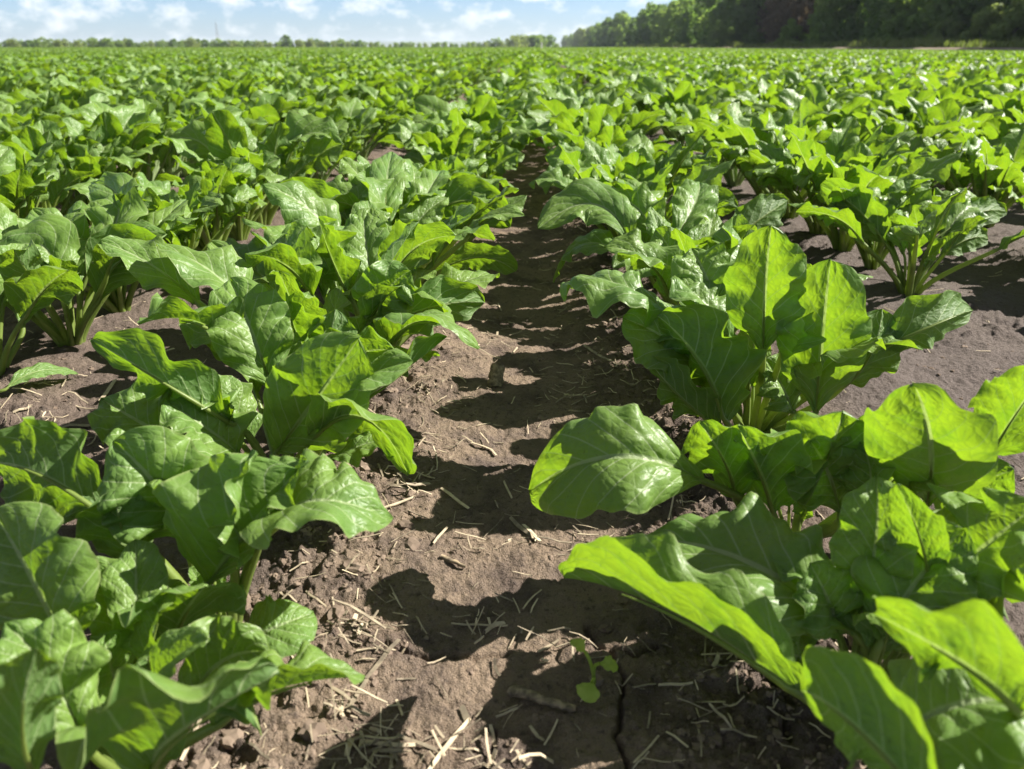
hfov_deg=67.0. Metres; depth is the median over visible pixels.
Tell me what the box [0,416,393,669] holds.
beet plant
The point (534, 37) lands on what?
hedgerow tree
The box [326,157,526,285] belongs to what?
beet plant
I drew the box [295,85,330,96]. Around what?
beet plant
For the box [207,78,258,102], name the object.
beet plant
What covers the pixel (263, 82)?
beet plant
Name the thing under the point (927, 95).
beet plant
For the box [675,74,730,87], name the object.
beet plant
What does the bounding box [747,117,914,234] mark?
beet plant
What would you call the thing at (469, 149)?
beet plant
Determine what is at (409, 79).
beet plant
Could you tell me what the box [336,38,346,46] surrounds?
hedgerow tree
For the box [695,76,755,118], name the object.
beet plant
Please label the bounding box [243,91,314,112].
beet plant
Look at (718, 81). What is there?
beet plant
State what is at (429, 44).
hills
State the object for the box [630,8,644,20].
belt tree
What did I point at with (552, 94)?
beet plant
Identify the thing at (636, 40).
belt tree
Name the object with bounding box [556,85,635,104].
beet plant
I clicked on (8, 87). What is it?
beet plant
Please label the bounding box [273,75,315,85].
beet plant
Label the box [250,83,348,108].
beet plant
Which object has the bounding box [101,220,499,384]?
beet plant
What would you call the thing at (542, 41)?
hedgerow tree
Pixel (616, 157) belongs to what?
beet plant
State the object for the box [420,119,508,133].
beet plant
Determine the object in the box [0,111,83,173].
beet plant
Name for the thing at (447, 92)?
beet plant
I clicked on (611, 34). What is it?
belt tree
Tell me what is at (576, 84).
beet plant
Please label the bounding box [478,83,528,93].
beet plant
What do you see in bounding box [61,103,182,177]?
beet plant
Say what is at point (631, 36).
belt tree
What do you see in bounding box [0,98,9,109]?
beet plant
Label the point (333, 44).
hedgerow tree
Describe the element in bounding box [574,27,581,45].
belt tree
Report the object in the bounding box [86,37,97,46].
hedgerow tree
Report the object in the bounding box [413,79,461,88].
beet plant
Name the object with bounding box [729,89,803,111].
beet plant
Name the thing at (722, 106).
beet plant
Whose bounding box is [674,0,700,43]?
belt tree
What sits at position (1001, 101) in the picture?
beet plant
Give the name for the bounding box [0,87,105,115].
beet plant
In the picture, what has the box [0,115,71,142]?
beet plant
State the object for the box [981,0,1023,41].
bush
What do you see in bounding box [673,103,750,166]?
beet plant
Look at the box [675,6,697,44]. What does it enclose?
belt tree
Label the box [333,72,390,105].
beet plant
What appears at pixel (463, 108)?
beet plant
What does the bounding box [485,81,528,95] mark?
beet plant
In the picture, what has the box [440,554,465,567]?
wood chip
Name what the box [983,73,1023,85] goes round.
beet plant
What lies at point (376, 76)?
beet plant
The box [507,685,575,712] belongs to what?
stalk piece
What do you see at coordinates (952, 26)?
bush
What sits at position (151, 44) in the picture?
hedgerow tree
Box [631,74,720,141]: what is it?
beet plant
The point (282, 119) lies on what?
beet plant
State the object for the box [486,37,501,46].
hedgerow tree
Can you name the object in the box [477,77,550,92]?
beet plant
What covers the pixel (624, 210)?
beet plant
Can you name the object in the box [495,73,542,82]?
beet plant
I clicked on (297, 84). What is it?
beet plant
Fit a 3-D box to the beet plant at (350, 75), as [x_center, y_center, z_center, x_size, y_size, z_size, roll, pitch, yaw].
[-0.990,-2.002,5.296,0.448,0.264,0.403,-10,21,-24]
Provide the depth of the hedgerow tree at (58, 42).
354.18 m
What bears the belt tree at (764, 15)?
on the verge
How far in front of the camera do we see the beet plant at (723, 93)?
4.08 m
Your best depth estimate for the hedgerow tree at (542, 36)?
551.97 m
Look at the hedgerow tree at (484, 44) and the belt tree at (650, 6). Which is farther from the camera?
the hedgerow tree at (484, 44)
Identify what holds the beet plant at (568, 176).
on the ground at (996, 324)
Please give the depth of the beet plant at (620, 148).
1.94 m
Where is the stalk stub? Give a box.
[487,363,504,386]
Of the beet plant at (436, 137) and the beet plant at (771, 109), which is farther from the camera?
the beet plant at (771, 109)
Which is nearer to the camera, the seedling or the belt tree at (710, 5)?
the seedling
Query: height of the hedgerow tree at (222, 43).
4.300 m
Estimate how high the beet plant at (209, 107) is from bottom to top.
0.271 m
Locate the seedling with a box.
[570,637,617,702]
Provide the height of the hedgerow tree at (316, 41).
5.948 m
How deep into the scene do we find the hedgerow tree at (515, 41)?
492.96 m
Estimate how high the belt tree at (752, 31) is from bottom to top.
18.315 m
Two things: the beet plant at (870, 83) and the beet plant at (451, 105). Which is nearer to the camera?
the beet plant at (451, 105)
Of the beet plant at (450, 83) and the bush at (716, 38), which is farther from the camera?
the bush at (716, 38)
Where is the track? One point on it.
(1010, 49)
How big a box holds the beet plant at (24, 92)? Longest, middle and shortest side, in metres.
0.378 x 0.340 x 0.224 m
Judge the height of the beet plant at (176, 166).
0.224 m
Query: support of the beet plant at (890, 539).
on the ground at (996, 324)
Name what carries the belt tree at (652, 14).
on the verge
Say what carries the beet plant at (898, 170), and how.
on the ground at (996, 324)
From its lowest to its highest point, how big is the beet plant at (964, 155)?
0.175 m
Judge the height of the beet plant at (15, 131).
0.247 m
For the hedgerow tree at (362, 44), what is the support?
on the ground at (996, 324)
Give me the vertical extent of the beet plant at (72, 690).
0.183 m
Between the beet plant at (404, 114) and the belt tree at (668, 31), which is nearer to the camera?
the beet plant at (404, 114)
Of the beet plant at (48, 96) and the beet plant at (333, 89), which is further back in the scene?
the beet plant at (333, 89)
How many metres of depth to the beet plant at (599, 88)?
3.66 m
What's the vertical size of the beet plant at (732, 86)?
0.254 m
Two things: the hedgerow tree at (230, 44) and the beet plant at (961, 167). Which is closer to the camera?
the beet plant at (961, 167)
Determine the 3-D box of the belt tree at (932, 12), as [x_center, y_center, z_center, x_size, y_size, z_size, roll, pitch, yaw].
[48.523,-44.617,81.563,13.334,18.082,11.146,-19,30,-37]
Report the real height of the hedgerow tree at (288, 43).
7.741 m
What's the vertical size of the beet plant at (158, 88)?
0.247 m
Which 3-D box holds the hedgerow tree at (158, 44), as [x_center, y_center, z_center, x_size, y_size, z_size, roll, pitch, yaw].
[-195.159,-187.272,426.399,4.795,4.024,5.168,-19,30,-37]
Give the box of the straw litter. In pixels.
[0,148,1023,768]
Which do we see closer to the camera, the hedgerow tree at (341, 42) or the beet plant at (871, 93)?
the beet plant at (871, 93)
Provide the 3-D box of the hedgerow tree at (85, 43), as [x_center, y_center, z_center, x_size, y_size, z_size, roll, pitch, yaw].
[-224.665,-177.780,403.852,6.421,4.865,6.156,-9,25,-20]
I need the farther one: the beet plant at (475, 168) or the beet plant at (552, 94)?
the beet plant at (552, 94)
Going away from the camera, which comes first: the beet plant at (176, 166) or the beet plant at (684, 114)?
the beet plant at (176, 166)
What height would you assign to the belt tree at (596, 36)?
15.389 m
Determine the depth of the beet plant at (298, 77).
5.39 m
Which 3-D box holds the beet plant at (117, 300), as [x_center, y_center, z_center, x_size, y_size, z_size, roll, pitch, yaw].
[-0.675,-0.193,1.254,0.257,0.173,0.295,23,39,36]
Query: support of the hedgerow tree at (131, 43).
on the ground at (996, 324)
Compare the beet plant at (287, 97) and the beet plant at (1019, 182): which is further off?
the beet plant at (287, 97)
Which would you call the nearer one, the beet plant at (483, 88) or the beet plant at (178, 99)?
the beet plant at (178, 99)
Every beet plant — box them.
[0,76,45,93]
[0,81,15,92]
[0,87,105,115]
[0,89,41,103]
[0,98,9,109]
[0,103,33,121]
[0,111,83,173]
[0,112,64,142]
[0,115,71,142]
[0,142,92,218]
[0,144,52,212]
[0,171,187,346]
[0,225,82,392]
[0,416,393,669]
[0,501,364,768]
[1,120,151,215]
[2,99,60,116]
[3,105,64,116]
[12,101,109,143]
[20,93,132,123]
[27,81,118,103]
[28,76,86,89]
[43,82,55,89]
[50,74,131,93]
[55,204,197,312]
[58,135,160,225]
[59,99,193,186]
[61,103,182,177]
[63,172,266,250]
[84,75,143,93]
[87,325,446,488]
[99,82,164,102]
[101,90,130,103]
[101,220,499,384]
[104,89,168,103]
[108,77,157,89]
[111,94,241,177]
[123,90,204,115]
[127,75,182,88]
[135,156,286,250]
[138,93,183,111]
[145,77,205,93]
[150,75,213,92]
[154,150,316,240]
[157,84,189,95]
[158,114,205,187]
[163,91,231,107]
[163,104,342,224]
[164,112,176,119]
[174,110,269,141]
[178,92,299,125]
[185,93,249,106]
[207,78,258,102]
[207,207,494,316]
[217,77,280,102]
[222,79,284,94]
[231,98,300,114]
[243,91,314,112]
[249,106,297,122]
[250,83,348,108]
[258,83,342,101]
[259,75,313,88]
[259,140,303,208]
[262,119,369,181]
[262,152,524,286]
[273,73,323,82]
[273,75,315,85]
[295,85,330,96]
[298,99,393,160]
[301,83,349,102]
[303,98,396,146]
[310,77,367,98]
[315,100,412,159]
[326,71,394,104]
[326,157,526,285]
[331,123,370,177]
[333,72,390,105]
[336,70,396,93]
[353,72,391,83]
[354,73,393,83]
[357,152,468,199]
[361,99,414,146]
[362,85,423,115]
[378,110,518,157]
[380,82,445,99]
[383,83,441,99]
[387,77,464,102]
[387,107,536,178]
[388,102,474,128]
[390,80,454,98]
[393,81,451,122]
[403,77,451,88]
[403,137,523,178]
[404,158,513,188]
[408,89,524,122]
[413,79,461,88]
[418,77,455,85]
[419,144,492,178]
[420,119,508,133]
[455,88,539,112]
[457,86,543,103]
[457,100,548,118]
[461,85,538,113]
[465,73,525,94]
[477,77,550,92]
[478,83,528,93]
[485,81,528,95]
[494,99,506,105]
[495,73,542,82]
[525,90,623,111]
[527,90,617,126]
[528,365,1023,537]
[529,84,583,93]
[529,141,735,237]
[530,114,676,151]
[530,120,644,151]
[536,79,583,89]
[537,98,674,140]
[537,178,787,285]
[539,84,589,98]
[541,83,605,97]
[545,129,727,212]
[546,146,623,170]
[549,100,593,116]
[551,81,593,91]
[551,165,672,193]
[555,85,576,89]
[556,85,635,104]
[558,531,1023,768]
[559,224,972,433]
[567,97,665,132]
[603,73,641,90]
[604,214,872,335]
[612,207,756,304]
[613,83,625,92]
[624,92,660,134]
[625,85,638,111]
[625,86,669,98]
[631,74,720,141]
[649,475,1023,686]
[652,98,720,146]
[657,97,732,118]
[663,83,722,104]
[665,70,725,87]
[668,102,782,186]
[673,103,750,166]
[673,111,719,125]
[674,72,736,86]
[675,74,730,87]
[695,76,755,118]
[700,105,759,160]
[702,77,735,89]
[703,111,821,187]
[710,110,830,195]
[715,98,892,218]
[717,81,769,101]
[719,84,759,106]
[722,79,804,113]
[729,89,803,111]
[744,99,767,112]
[744,133,964,251]
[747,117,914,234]
[748,74,809,84]
[751,91,800,111]
[752,91,851,114]
[775,82,886,127]
[776,78,819,85]
[784,71,855,94]
[784,79,849,96]
[788,178,1023,296]
[812,163,961,269]
[813,117,871,141]
[818,70,888,86]
[827,74,879,89]
[827,88,875,98]
[829,118,888,142]
[842,90,918,108]
[846,77,923,91]
[848,83,896,92]
[852,110,965,145]
[854,85,918,91]
[856,90,936,118]
[859,80,922,94]
[862,136,962,157]
[866,93,981,120]
[887,84,951,94]
[887,97,1014,138]
[889,146,966,187]
[890,74,1000,99]
[890,115,930,135]
[899,154,977,194]
[905,128,1023,227]
[917,75,992,86]
[935,126,990,159]
[945,83,1023,133]
[959,116,1023,139]
[965,84,1023,112]
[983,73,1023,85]
[988,105,1023,145]
[988,169,1023,208]
[991,78,1023,90]
[1002,110,1022,121]
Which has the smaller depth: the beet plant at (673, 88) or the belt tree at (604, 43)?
the beet plant at (673, 88)
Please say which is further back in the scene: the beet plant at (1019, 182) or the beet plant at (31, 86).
the beet plant at (31, 86)
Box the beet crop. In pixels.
[0,47,1023,101]
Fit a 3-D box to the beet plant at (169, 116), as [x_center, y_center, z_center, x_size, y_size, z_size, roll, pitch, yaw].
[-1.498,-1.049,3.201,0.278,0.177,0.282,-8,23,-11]
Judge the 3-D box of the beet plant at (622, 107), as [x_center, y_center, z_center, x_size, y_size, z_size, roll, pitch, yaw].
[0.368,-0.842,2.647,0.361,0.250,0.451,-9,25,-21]
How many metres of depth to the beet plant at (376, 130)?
2.93 m
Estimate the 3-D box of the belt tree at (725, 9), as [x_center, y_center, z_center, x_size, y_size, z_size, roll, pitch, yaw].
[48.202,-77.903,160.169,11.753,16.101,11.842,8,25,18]
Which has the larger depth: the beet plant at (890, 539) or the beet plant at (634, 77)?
the beet plant at (634, 77)
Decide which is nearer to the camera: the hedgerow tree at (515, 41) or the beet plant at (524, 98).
the beet plant at (524, 98)
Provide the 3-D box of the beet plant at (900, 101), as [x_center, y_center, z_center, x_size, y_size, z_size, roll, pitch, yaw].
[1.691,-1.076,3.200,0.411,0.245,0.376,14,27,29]
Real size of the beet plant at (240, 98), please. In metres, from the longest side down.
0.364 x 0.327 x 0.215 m
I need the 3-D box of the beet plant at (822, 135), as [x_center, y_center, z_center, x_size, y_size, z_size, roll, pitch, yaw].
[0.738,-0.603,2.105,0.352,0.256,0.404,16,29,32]
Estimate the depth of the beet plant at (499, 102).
3.08 m
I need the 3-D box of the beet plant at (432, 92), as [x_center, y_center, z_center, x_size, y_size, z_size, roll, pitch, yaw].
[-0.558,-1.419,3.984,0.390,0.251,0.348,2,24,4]
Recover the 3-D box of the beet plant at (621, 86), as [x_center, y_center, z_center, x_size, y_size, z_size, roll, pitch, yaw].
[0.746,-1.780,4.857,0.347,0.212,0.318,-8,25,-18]
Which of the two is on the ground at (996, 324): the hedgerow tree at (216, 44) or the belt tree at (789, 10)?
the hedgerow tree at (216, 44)
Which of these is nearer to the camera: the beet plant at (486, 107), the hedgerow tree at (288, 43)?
the beet plant at (486, 107)
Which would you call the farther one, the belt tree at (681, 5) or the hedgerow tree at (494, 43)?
the hedgerow tree at (494, 43)
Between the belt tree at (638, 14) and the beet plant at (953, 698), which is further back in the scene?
the belt tree at (638, 14)
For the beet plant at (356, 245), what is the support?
on the ground at (996, 324)
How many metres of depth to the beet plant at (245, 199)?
1.43 m
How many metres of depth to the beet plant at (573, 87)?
4.76 m
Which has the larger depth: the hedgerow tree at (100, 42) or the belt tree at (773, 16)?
the hedgerow tree at (100, 42)
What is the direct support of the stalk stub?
on the ground at (996, 324)
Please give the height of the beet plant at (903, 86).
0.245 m
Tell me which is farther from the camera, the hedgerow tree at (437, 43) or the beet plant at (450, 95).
the hedgerow tree at (437, 43)
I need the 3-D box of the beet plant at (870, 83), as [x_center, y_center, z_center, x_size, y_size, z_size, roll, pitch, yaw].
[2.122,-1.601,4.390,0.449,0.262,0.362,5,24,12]
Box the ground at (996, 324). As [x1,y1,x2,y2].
[0,58,1023,768]
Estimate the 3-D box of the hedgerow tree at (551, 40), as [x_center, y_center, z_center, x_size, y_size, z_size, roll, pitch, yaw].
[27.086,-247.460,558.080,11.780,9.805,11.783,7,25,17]
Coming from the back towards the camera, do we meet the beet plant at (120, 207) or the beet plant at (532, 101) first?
the beet plant at (532, 101)
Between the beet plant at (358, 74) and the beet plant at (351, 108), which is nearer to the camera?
the beet plant at (351, 108)
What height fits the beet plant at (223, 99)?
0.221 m
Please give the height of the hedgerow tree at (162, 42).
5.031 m
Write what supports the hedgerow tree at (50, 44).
on the ground at (996, 324)
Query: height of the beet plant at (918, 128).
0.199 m
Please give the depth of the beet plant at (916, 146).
2.36 m
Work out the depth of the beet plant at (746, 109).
2.87 m
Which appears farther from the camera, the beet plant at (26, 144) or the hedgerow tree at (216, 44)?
the hedgerow tree at (216, 44)
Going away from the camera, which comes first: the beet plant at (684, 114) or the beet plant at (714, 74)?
the beet plant at (684, 114)
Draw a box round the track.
[674,47,1023,50]
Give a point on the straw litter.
(392, 746)
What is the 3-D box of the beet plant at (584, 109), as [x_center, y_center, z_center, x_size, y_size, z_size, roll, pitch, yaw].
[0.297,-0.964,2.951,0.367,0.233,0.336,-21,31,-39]
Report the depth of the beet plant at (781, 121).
2.26 m
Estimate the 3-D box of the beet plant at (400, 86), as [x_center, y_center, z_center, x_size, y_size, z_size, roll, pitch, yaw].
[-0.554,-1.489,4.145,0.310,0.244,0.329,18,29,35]
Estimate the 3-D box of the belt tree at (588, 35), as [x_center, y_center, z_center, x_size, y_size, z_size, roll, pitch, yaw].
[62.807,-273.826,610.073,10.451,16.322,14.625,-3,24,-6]
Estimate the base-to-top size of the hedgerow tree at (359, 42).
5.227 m
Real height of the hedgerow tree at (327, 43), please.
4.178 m
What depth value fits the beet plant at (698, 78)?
5.03 m
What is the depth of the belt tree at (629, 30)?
354.81 m
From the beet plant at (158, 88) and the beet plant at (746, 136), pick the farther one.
the beet plant at (158, 88)
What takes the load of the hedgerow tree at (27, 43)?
on the ground at (996, 324)
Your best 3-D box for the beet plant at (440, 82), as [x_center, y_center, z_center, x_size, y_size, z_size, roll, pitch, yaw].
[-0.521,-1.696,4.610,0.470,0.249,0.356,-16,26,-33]
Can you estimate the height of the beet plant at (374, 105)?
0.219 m
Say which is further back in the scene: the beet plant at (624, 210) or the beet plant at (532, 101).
the beet plant at (532, 101)
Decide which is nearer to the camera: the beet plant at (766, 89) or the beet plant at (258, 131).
the beet plant at (258, 131)
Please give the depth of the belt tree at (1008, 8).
73.38 m
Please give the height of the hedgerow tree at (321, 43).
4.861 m
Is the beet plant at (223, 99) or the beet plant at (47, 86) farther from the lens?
the beet plant at (47, 86)
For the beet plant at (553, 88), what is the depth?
3.87 m
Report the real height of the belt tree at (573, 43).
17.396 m
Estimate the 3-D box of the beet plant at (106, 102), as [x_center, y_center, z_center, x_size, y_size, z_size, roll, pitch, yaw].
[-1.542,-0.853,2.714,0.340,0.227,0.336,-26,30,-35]
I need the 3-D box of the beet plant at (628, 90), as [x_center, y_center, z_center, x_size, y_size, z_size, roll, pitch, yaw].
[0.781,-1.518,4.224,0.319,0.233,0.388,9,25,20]
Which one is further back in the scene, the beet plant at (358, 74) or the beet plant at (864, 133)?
the beet plant at (358, 74)
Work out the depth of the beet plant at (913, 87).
4.16 m
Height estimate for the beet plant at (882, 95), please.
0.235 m
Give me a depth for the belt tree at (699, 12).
208.73 m
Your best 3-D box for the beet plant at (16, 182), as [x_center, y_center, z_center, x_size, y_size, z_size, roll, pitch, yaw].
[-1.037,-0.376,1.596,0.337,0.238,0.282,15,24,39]
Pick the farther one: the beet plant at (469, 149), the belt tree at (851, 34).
the belt tree at (851, 34)
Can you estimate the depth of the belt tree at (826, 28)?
110.12 m
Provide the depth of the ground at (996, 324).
0.70 m
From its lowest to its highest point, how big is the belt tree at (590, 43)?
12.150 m
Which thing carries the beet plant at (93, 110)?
on the ground at (996, 324)
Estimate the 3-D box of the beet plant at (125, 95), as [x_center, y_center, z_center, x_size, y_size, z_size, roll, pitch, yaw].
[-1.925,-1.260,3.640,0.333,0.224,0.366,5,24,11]
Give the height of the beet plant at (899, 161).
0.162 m
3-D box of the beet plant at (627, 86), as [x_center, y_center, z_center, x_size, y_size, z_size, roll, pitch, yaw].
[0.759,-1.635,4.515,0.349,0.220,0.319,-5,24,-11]
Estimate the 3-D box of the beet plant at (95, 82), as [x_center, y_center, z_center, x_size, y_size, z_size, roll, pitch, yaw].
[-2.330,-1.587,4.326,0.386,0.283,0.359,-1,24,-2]
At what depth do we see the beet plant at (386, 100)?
3.46 m
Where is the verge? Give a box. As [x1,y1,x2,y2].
[845,47,1023,47]
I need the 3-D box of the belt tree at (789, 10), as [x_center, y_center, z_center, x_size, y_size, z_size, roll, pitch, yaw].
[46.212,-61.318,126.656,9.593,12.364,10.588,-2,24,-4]
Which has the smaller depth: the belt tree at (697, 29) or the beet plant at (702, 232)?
the beet plant at (702, 232)
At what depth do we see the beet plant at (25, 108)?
2.84 m
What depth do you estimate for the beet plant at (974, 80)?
4.50 m
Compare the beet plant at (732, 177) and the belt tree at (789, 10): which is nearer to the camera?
the beet plant at (732, 177)
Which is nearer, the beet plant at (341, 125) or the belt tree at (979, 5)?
the beet plant at (341, 125)
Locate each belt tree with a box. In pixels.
[568,37,572,46]
[571,30,577,46]
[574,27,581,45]
[577,28,585,46]
[581,26,590,46]
[584,26,593,46]
[587,30,595,46]
[592,26,602,46]
[598,17,610,46]
[601,20,611,46]
[606,10,626,46]
[611,13,630,45]
[615,28,626,46]
[623,19,636,44]
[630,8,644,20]
[630,8,646,43]
[632,16,641,44]
[635,8,653,44]
[641,1,657,23]
[645,4,664,43]
[649,8,664,44]
[651,1,675,43]
[658,0,677,43]
[669,0,697,41]
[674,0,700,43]
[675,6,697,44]
[692,2,707,39]
[695,11,708,42]
[698,0,728,43]
[714,0,758,43]
[727,0,777,43]
[752,1,781,41]
[763,0,813,43]
[764,0,788,42]
[765,0,787,39]
[800,0,825,41]
[803,0,865,43]
[839,0,879,41]
[859,0,912,40]
[872,0,929,40]
[904,0,979,39]
[956,0,1006,40]
[996,0,1016,10]
[1004,4,1023,29]
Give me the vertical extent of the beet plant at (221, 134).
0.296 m
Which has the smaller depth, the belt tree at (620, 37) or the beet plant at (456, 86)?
the beet plant at (456, 86)
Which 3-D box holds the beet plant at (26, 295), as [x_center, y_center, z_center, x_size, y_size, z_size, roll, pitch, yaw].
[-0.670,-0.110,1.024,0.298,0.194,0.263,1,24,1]
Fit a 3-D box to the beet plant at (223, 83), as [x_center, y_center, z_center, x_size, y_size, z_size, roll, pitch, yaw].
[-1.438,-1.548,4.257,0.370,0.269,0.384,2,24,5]
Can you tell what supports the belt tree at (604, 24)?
on the verge
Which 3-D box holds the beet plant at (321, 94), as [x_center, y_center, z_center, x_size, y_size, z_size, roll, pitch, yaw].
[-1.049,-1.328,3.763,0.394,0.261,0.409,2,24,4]
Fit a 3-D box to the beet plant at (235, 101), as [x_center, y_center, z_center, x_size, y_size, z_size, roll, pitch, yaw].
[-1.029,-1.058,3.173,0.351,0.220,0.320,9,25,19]
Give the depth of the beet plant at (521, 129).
2.26 m
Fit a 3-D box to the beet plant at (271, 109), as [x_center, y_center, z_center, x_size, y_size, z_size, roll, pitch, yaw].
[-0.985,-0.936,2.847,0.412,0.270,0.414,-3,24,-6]
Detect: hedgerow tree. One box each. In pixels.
[6,38,20,46]
[21,40,34,46]
[33,37,47,46]
[45,38,57,46]
[52,38,63,46]
[61,38,70,46]
[72,39,83,46]
[78,39,87,46]
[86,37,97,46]
[97,38,106,46]
[101,38,115,46]
[114,39,124,46]
[125,38,135,46]
[141,40,149,46]
[148,40,154,46]
[154,41,162,46]
[158,40,166,46]
[168,39,179,46]
[183,37,201,46]
[200,39,210,46]
[211,38,223,46]
[218,40,228,46]
[225,40,237,46]
[233,40,242,46]
[243,40,252,46]
[255,40,264,46]
[280,34,294,46]
[294,39,304,46]
[304,38,315,46]
[313,39,319,46]
[317,40,325,46]
[323,41,331,46]
[330,40,337,46]
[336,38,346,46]
[354,40,361,46]
[360,41,367,46]
[373,41,380,46]
[433,42,441,46]
[481,41,489,46]
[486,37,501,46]
[505,34,523,46]
[519,34,529,46]
[525,34,540,46]
[528,35,547,46]
[539,34,549,46]
[545,34,556,46]
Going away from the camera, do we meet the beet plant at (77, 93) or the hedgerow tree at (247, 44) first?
the beet plant at (77, 93)
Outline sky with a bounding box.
[0,0,674,42]
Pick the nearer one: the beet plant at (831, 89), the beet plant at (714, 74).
the beet plant at (831, 89)
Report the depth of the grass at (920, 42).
83.34 m
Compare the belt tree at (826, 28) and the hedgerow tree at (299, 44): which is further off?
the hedgerow tree at (299, 44)
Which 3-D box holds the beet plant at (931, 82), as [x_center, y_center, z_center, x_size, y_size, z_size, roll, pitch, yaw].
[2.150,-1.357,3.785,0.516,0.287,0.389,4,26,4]
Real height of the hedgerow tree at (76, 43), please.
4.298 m
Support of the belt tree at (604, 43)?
on the verge
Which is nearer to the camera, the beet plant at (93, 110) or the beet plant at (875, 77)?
the beet plant at (93, 110)
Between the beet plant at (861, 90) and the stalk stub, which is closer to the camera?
the stalk stub
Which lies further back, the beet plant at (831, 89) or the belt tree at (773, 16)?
the belt tree at (773, 16)
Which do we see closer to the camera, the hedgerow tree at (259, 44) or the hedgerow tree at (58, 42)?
the hedgerow tree at (58, 42)
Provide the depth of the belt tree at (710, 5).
181.57 m
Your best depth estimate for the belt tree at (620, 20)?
383.38 m
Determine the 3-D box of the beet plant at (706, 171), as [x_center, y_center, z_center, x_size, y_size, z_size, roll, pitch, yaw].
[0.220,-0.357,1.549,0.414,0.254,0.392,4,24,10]
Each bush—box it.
[707,20,734,46]
[774,18,805,44]
[928,17,963,40]
[959,6,1001,41]
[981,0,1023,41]
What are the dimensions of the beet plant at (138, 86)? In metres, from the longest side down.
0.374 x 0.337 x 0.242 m
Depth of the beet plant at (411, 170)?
1.56 m
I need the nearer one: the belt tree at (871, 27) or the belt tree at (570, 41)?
the belt tree at (871, 27)
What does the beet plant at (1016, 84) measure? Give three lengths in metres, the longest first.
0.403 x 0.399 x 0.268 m
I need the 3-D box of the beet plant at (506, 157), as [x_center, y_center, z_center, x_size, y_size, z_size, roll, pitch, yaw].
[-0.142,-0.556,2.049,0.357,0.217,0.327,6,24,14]
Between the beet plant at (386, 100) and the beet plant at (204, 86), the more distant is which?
the beet plant at (204, 86)
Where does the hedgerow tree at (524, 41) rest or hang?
on the ground at (996, 324)
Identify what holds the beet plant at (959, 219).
on the ground at (996, 324)
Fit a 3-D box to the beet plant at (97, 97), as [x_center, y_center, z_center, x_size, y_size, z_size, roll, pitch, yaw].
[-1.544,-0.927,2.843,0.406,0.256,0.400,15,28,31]
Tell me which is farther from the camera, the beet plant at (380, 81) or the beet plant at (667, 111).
the beet plant at (380, 81)
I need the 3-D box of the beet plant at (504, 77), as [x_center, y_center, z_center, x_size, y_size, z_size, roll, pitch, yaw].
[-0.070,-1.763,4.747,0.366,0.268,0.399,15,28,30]
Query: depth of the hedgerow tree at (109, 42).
369.79 m
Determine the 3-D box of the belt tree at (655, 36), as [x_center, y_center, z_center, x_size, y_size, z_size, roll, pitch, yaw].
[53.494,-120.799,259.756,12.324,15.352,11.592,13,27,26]
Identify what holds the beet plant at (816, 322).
on the ground at (996, 324)
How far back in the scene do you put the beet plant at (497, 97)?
3.55 m
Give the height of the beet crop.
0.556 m
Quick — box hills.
[2,41,560,46]
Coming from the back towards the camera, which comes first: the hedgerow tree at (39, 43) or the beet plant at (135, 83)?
the hedgerow tree at (39, 43)
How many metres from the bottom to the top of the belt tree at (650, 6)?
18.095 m
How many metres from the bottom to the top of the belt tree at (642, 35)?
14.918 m
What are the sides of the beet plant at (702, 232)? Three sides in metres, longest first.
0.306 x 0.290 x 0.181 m
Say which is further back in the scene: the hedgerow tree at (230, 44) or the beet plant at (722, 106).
the hedgerow tree at (230, 44)
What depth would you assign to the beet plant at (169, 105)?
3.31 m
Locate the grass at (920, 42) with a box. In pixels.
[616,35,1023,46]
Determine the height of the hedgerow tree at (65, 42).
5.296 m
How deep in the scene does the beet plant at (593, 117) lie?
2.42 m
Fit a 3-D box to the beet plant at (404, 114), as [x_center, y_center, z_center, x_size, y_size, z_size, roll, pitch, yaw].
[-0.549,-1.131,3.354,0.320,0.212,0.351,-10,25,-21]
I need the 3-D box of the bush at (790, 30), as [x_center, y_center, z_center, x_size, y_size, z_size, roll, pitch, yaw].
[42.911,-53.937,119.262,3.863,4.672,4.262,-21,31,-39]
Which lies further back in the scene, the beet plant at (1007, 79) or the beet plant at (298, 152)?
the beet plant at (1007, 79)
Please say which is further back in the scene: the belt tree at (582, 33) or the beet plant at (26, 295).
the belt tree at (582, 33)
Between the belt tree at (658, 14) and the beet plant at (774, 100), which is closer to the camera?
the beet plant at (774, 100)
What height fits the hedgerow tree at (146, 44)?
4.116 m
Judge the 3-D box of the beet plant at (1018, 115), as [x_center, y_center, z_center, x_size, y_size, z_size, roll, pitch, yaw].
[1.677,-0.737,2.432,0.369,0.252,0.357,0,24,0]
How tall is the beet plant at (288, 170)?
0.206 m
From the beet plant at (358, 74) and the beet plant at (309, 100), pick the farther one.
the beet plant at (358, 74)
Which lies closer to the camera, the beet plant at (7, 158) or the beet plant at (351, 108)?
the beet plant at (7, 158)
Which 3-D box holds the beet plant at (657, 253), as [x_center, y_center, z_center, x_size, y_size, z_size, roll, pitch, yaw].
[0.267,-0.115,1.028,0.327,0.199,0.285,-3,27,-25]
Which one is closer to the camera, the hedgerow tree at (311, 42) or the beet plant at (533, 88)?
the beet plant at (533, 88)
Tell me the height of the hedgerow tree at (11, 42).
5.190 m
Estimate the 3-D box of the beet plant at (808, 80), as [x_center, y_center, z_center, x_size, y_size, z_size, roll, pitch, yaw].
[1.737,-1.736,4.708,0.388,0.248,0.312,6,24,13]

